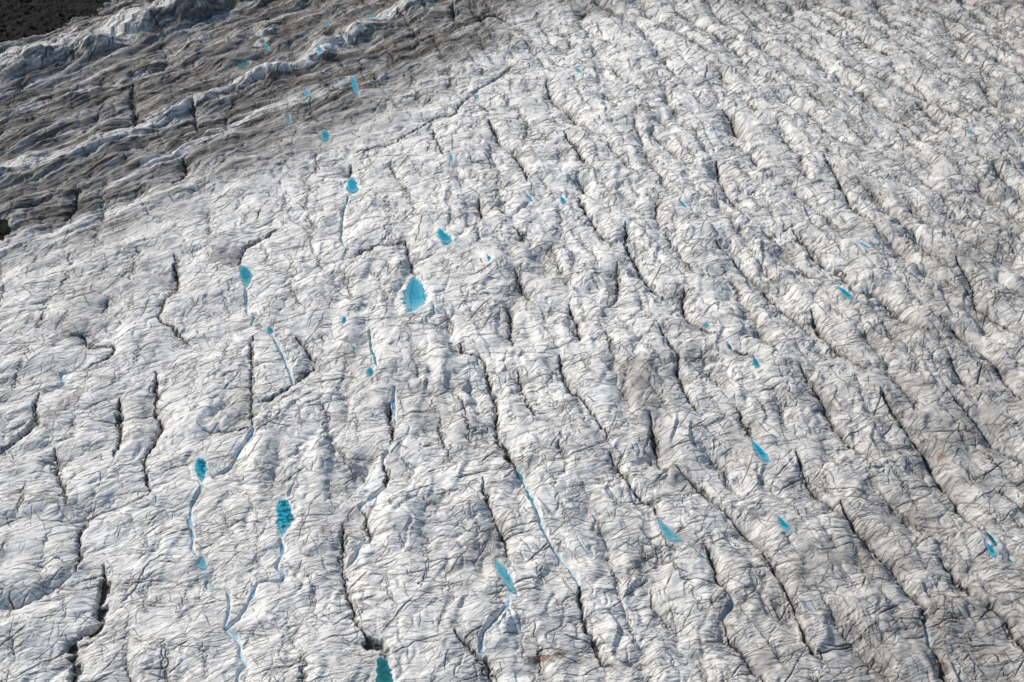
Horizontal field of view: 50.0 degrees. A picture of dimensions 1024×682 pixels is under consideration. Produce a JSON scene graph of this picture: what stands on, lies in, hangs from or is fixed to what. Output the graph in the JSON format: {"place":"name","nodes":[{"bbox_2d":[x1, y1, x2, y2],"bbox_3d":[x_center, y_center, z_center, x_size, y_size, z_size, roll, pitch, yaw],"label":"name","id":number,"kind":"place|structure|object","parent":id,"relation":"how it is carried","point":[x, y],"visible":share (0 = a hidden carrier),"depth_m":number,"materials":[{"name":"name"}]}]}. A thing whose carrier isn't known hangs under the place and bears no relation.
{"place":"outdoors","nodes":[
{"label":"outdoors","id":0,"kind":"place"},
{"bbox_2d":[0,0,118,240],"bbox_3d":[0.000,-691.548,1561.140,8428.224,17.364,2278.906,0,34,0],"label":"moraine","id":1,"kind":"structure","parent":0,"point":[9,24],"depth_m":955.30,"materials":[{"name":"grey gravel"}]},
{"bbox_2d":[0,0,122,42],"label":"moraine boulders","id":2,"kind":"object","parent":1,"relation":"on","point":[23,34],"visible":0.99,"depth_m":950.19,"materials":[{"name":"grey stone"}]},
{"bbox_2d":[225,629,246,681],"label":"meltwater stream","id":3,"kind":"structure","parent":0,"point":[236,639],"depth_m":382.09,"materials":[{"name":"liquid"}]},
{"bbox_2d":[0,0,1023,681],"bbox_3d":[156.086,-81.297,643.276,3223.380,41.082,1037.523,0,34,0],"label":"glacier ice","id":4,"kind":"structure","parent":0,"point":[882,106],"depth_m":538.21,"materials":[{"name":"white ice"}]},
{"bbox_2d":[1,393,39,454],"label":"crevasse","id":5,"kind":"structure","parent":4,"relation":"on","point":[35,417],"depth_m":488.52},
{"bbox_2d":[51,317,62,323],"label":"silt patch","id":6,"kind":"object","parent":4,"relation":"on","point":[58,320],"visible":1,"depth_m":550.70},
{"bbox_2d":[54,451,67,503],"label":"crevasse","id":7,"kind":"structure","parent":4,"relation":"on","point":[56,459],"depth_m":462.29},
{"bbox_2d":[53,389,82,410],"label":"silt patch","id":8,"kind":"object","parent":4,"relation":"on","point":[65,401],"visible":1,"depth_m":496.48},
{"bbox_2d":[76,514,100,571],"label":"crevasse","id":9,"kind":"structure","parent":4,"relation":"on","point":[80,556],"depth_m":424.84},
{"bbox_2d":[68,567,109,681],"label":"crevasse","id":10,"kind":"structure","parent":4,"relation":"on","point":[74,649],"depth_m":395.84},
{"bbox_2d":[113,399,122,455],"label":"crevasse","id":11,"kind":"structure","parent":4,"relation":"on","point":[120,439],"depth_m":487.64},
{"bbox_2d":[131,86,137,126],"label":"crevasse","id":12,"kind":"structure","parent":4,"relation":"on","point":[133,106],"depth_m":789.71},
{"bbox_2d":[140,371,163,498],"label":"crevasse","id":13,"kind":"structure","parent":4,"relation":"on","point":[162,430],"depth_m":487.07},
{"bbox_2d":[158,256,190,346],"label":"crevasse","id":14,"kind":"structure","parent":4,"relation":"on","point":[164,303],"depth_m":566.24},
{"bbox_2d":[188,493,200,554],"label":"meltwater stream","id":15,"kind":"structure","parent":4,"relation":"on","point":[190,524],"depth_m":436.20,"materials":[{"name":"blue liquid"}]},
{"bbox_2d":[195,458,207,478],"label":"meltwater pool","id":16,"kind":"structure","parent":4,"relation":"on","point":[201,468],"depth_m":460.62,"materials":[{"name":"blue liquid"}]},
{"bbox_2d":[198,558,205,568],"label":"meltwater pool","id":17,"kind":"structure","parent":4,"relation":"on","point":[202,564],"depth_m":413.70,"materials":[{"name":"blue liquid"}]},
{"bbox_2d":[206,583,230,626],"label":"meltwater stream","id":18,"kind":"structure","parent":4,"relation":"on","point":[229,603],"depth_m":399.12,"materials":[{"name":"liquid"}]},
{"bbox_2d":[209,242,243,266],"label":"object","id":19,"kind":"structure","parent":4,"relation":"on","point":[228,256],"depth_m":608.81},
{"bbox_2d":[218,430,253,475],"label":"meltwater stream","id":20,"kind":"structure","parent":4,"relation":"on","point":[248,440],"depth_m":471.26,"materials":[{"name":"blue liquid"}]},
{"bbox_2d":[228,586,256,629],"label":"meltwater stream","id":21,"kind":"structure","parent":4,"relation":"on","point":[252,595],"depth_m":400.58,"materials":[{"name":"blue liquid"}]},
{"bbox_2d":[238,62,249,66],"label":"meltwater pool","id":22,"kind":"structure","parent":4,"relation":"on","point":[242,64],"depth_m":856.29,"materials":[{"name":"blue liquid"}]},
{"bbox_2d":[239,266,252,284],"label":"meltwater pool","id":23,"kind":"structure","parent":4,"relation":"on","point":[245,271],"depth_m":588.87,"materials":[{"name":"blue liquid"}]},
{"bbox_2d":[249,338,253,424],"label":"crevasse","id":24,"kind":"structure","parent":4,"relation":"on","point":[251,379],"depth_m":516.30},
{"bbox_2d":[246,294,293,385],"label":"meltwater stream","id":25,"kind":"structure","parent":4,"relation":"on","point":[277,344],"depth_m":538.18,"materials":[{"name":"liquid"}]},
{"bbox_2d":[258,544,285,583],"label":"meltwater stream","id":26,"kind":"structure","parent":4,"relation":"on","point":[282,550],"depth_m":413.97,"materials":[{"name":"blue liquid"}]},
{"bbox_2d":[276,500,294,531],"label":"meltwater pool","id":27,"kind":"structure","parent":4,"relation":"on","point":[284,508],"depth_m":434.60,"materials":[{"name":"blue liquid"}]},
{"bbox_2d":[297,340,315,378],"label":"crevasse","id":28,"kind":"structure","parent":4,"relation":"on","point":[310,358],"depth_m":531.81},
{"bbox_2d":[322,130,329,139],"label":"meltwater pool","id":29,"kind":"structure","parent":4,"relation":"on","point":[325,135],"depth_m":740.45,"materials":[{"name":"blue liquid"}]},
{"bbox_2d":[341,197,348,243],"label":"meltwater stream","id":30,"kind":"structure","parent":4,"relation":"on","point":[342,221],"depth_m":644.40,"materials":[{"name":"teal liquid"}]},
{"bbox_2d":[347,178,357,191],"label":"meltwater pool","id":31,"kind":"structure","parent":4,"relation":"on","point":[352,186],"depth_m":682.15,"materials":[{"name":"blue liquid"}]},
{"bbox_2d":[343,546,361,570],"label":"meltwater stream","id":32,"kind":"structure","parent":4,"relation":"on","point":[356,555],"depth_m":419.76,"materials":[{"name":"blue liquid"}]},
{"bbox_2d":[341,529,364,633],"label":"crevasse","id":33,"kind":"structure","parent":4,"relation":"on","point":[345,581],"depth_m":407.32},
{"bbox_2d":[351,76,357,92],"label":"meltwater pool","id":34,"kind":"structure","parent":4,"relation":"on","point":[354,86],"depth_m":813.98,"materials":[{"name":"blue liquid"}]},
{"bbox_2d":[361,510,371,542],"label":"crevasse","id":35,"kind":"structure","parent":4,"relation":"on","point":[366,526],"depth_m":433.37},
{"bbox_2d":[367,368,373,375],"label":"meltwater pool","id":36,"kind":"structure","parent":4,"relation":"on","point":[370,371],"depth_m":515.60,"materials":[{"name":"blue liquid"}]},
{"bbox_2d":[359,489,384,511],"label":"meltwater stream","id":37,"kind":"structure","parent":4,"relation":"on","point":[370,500],"depth_m":446.96,"materials":[{"name":"blue liquid"}]},
{"bbox_2d":[370,338,376,365],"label":"meltwater stream","id":38,"kind":"structure","parent":4,"relation":"on","point":[372,352],"depth_m":533.27,"materials":[{"name":"teal liquid"}]},
{"bbox_2d":[364,636,383,650],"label":"crevasse","id":39,"kind":"structure","parent":4,"relation":"on","point":[369,645],"depth_m":383.33},
{"bbox_2d":[376,657,391,681],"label":"meltwater pool","id":40,"kind":"structure","parent":4,"relation":"on","point":[383,666],"depth_m":371.42,"materials":[{"name":"teal liquid"}]},
{"bbox_2d":[383,465,388,487],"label":"crevasse","id":41,"kind":"structure","parent":4,"relation":"on","point":[386,482],"depth_m":458.68},
{"bbox_2d":[388,410,393,443],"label":"crevasse","id":42,"kind":"structure","parent":4,"relation":"on","point":[390,419],"depth_m":491.71},
{"bbox_2d":[392,390,395,425],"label":"meltwater stream","id":43,"kind":"structure","parent":4,"relation":"on","point":[393,405],"depth_m":497.31,"materials":[{"name":"blue liquid"}]},
{"bbox_2d":[438,228,450,242],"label":"meltwater pool","id":44,"kind":"structure","parent":4,"relation":"on","point":[444,237],"depth_m":621.37,"materials":[{"name":"blue liquid"}]},
{"bbox_2d":[455,632,490,679],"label":"crevasse","id":45,"kind":"structure","parent":4,"relation":"on","point":[465,645],"depth_m":378.93},
{"bbox_2d":[460,347,507,453],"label":"crevasse","id":46,"kind":"structure","parent":4,"relation":"on","point":[486,378],"depth_m":507.19},
{"bbox_2d":[479,601,509,652],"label":"meltwater stream","id":47,"kind":"structure","parent":4,"relation":"on","point":[493,622],"depth_m":389.88,"materials":[{"name":"blue liquid"}]},
{"bbox_2d":[482,481,507,557],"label":"crevasse","id":48,"kind":"structure","parent":4,"relation":"on","point":[487,503],"depth_m":439.29},
{"bbox_2d":[495,560,514,590],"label":"meltwater pool","id":49,"kind":"structure","parent":4,"relation":"on","point":[503,572],"depth_m":408.02,"materials":[{"name":"blue liquid"}]},
{"bbox_2d":[489,120,527,179],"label":"crevasse","id":50,"kind":"structure","parent":4,"relation":"on","point":[499,146],"depth_m":742.20},
{"bbox_2d":[503,446,515,466],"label":"crevasse","id":51,"kind":"structure","parent":4,"relation":"on","point":[508,459],"depth_m":469.25},
{"bbox_2d":[515,469,533,502],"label":"meltwater stream","id":52,"kind":"structure","parent":4,"relation":"on","point":[520,478],"depth_m":457.51,"materials":[{"name":"teal liquid"}]},
{"bbox_2d":[527,654,550,663],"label":"silt patch","id":53,"kind":"object","parent":4,"relation":"on","point":[540,659],"visible":1,"depth_m":378.39,"materials":[{"name":"brown soil"}]},
{"bbox_2d":[534,505,578,584],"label":"meltwater stream","id":54,"kind":"structure","parent":4,"relation":"on","point":[558,556],"depth_m":425.25,"materials":[{"name":"liquid"}]},
{"bbox_2d":[554,652,565,655],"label":"silt patch","id":55,"kind":"object","parent":4,"relation":"on","point":[559,653],"visible":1,"depth_m":379.33,"materials":[{"name":"brown soil"}]},
{"bbox_2d":[569,307,579,340],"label":"crevasse","id":56,"kind":"structure","parent":4,"relation":"on","point":[577,325],"depth_m":560.47},
{"bbox_2d":[559,356,607,435],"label":"crevasse","id":57,"kind":"structure","parent":4,"relation":"on","point":[601,428],"depth_m":504.63},
{"bbox_2d":[578,586,601,666],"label":"crevasse","id":58,"kind":"structure","parent":4,"relation":"on","point":[595,649],"depth_m":392.01},
{"bbox_2d":[577,198,604,240],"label":"crevasse","id":59,"kind":"structure","parent":4,"relation":"on","point":[595,229],"depth_m":659.18},
{"bbox_2d":[610,263,618,307],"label":"crevasse","id":60,"kind":"structure","parent":4,"relation":"on","point":[617,282],"depth_m":592.32},
{"bbox_2d":[610,456,655,513],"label":"crevasse","id":61,"kind":"structure","parent":4,"relation":"on","point":[635,495],"depth_m":453.44},
{"bbox_2d":[624,224,667,302],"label":"crevasse","id":62,"kind":"structure","parent":4,"relation":"on","point":[626,236],"depth_m":612.86},
{"bbox_2d":[649,416,659,469],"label":"crevasse","id":63,"kind":"structure","parent":4,"relation":"on","point":[652,438],"depth_m":480.25},
{"bbox_2d":[658,519,679,539],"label":"meltwater pool","id":64,"kind":"structure","parent":4,"relation":"on","point":[665,529],"depth_m":428.82,"materials":[{"name":"blue liquid"}]},
{"bbox_2d":[660,329,698,413],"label":"crevasse","id":65,"kind":"structure","parent":4,"relation":"on","point":[676,373],"depth_m":519.68},
{"bbox_2d":[681,292,687,321],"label":"crevasse","id":66,"kind":"structure","parent":4,"relation":"on","point":[682,306],"depth_m":572.31},
{"bbox_2d":[706,548,729,595],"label":"crevasse","id":67,"kind":"structure","parent":4,"relation":"on","point":[712,564],"depth_m":416.82},
{"bbox_2d":[715,163,738,210],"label":"crevasse","id":68,"kind":"structure","parent":4,"relation":"on","point":[720,185],"depth_m":702.94},
{"bbox_2d":[722,597,732,619],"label":"meltwater stream","id":69,"kind":"structure","parent":4,"relation":"on","point":[728,612],"depth_m":397.75,"materials":[{"name":"blue liquid"}]},
{"bbox_2d":[722,620,762,681],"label":"crevasse","id":70,"kind":"structure","parent":4,"relation":"on","point":[729,645],"depth_m":385.02},
{"bbox_2d":[738,412,749,435],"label":"crevasse","id":71,"kind":"structure","parent":4,"relation":"on","point":[741,418],"depth_m":488.81},
{"bbox_2d":[676,466,820,660],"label":"crevasse","id":72,"kind":"structure","parent":4,"relation":"on","point":[769,565],"depth_m":414.62},
{"bbox_2d":[753,357,759,366],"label":"meltwater pool","id":73,"kind":"structure","parent":4,"relation":"on","point":[756,363],"depth_m":521.48,"materials":[{"name":"blue liquid"}]},
{"bbox_2d":[752,440,767,459],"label":"meltwater pool","id":74,"kind":"structure","parent":4,"relation":"on","point":[761,452],"depth_m":469.30,"materials":[{"name":"blue liquid"}]},
{"bbox_2d":[778,516,789,529],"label":"meltwater pool","id":75,"kind":"structure","parent":4,"relation":"on","point":[784,525],"depth_m":431.39,"materials":[{"name":"blue liquid"}]},
{"bbox_2d":[796,453,843,517],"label":"crevasse","id":76,"kind":"structure","parent":4,"relation":"on","point":[806,482],"depth_m":457.63},
{"bbox_2d":[811,313,830,346],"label":"crevasse","id":77,"kind":"structure","parent":4,"relation":"on","point":[817,333],"depth_m":557.16},
{"bbox_2d":[801,370,859,453],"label":"crevasse","id":78,"kind":"structure","parent":4,"relation":"on","point":[827,419],"depth_m":496.86},
{"bbox_2d":[824,155,855,213],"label":"crevasse","id":79,"kind":"structure","parent":4,"relation":"on","point":[840,189],"depth_m":688.17},
{"bbox_2d":[838,286,852,297],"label":"meltwater pool","id":80,"kind":"structure","parent":4,"relation":"on","point":[846,293],"depth_m":575.14,"materials":[{"name":"blue liquid"}]},
{"bbox_2d":[796,236,896,319],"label":"crevasse","id":81,"kind":"structure","parent":4,"relation":"on","point":[837,276],"depth_m":612.57},
{"bbox_2d":[841,505,926,628],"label":"crevasse","id":82,"kind":"structure","parent":4,"relation":"on","point":[866,545],"depth_m":422.56},
{"bbox_2d":[881,390,962,517],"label":"crevasse","id":83,"kind":"structure","parent":4,"relation":"on","point":[924,459],"depth_m":475.04},
{"bbox_2d":[932,651,944,681],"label":"crevasse","id":84,"kind":"structure","parent":4,"relation":"on","point":[942,674],"depth_m":376.69},
{"bbox_2d":[935,659,943,674],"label":"silt patch","id":85,"kind":"object","parent":4,"relation":"on","point":[937,663],"visible":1,"depth_m":378.38,"materials":[{"name":"brown soil"}]},
{"bbox_2d":[937,452,945,460],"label":"silt patch","id":86,"kind":"object","parent":4,"relation":"on","point":[941,456],"visible":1,"depth_m":467.33,"materials":[{"name":"brown soil"}]},
{"bbox_2d":[941,563,1023,651],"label":"crevasse","id":87,"kind":"structure","parent":4,"relation":"on","point":[988,609],"depth_m":399.08},
{"bbox_2d":[956,259,1008,330],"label":"crevasse","id":88,"kind":"structure","parent":4,"relation":"on","point":[973,293],"depth_m":582.93},
{"bbox_2d":[944,322,1020,399],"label":"crevasse","id":89,"kind":"structure","parent":4,"relation":"on","point":[989,362],"depth_m":519.19},
{"bbox_2d":[954,399,1020,463],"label":"crevasse","id":90,"kind":"structure","parent":4,"relation":"on","point":[977,427],"depth_m":490.12},
{"bbox_2d":[987,543,995,556],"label":"meltwater pool","id":91,"kind":"structure","parent":4,"relation":"on","point":[991,550],"depth_m":419.33,"materials":[{"name":"blue liquid"}]},
{"bbox_2d":[986,532,996,544],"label":"meltwater pool","id":92,"kind":"structure","parent":4,"relation":"on","point":[991,538],"depth_m":424.47,"materials":[{"name":"teal liquid"}]}
]}

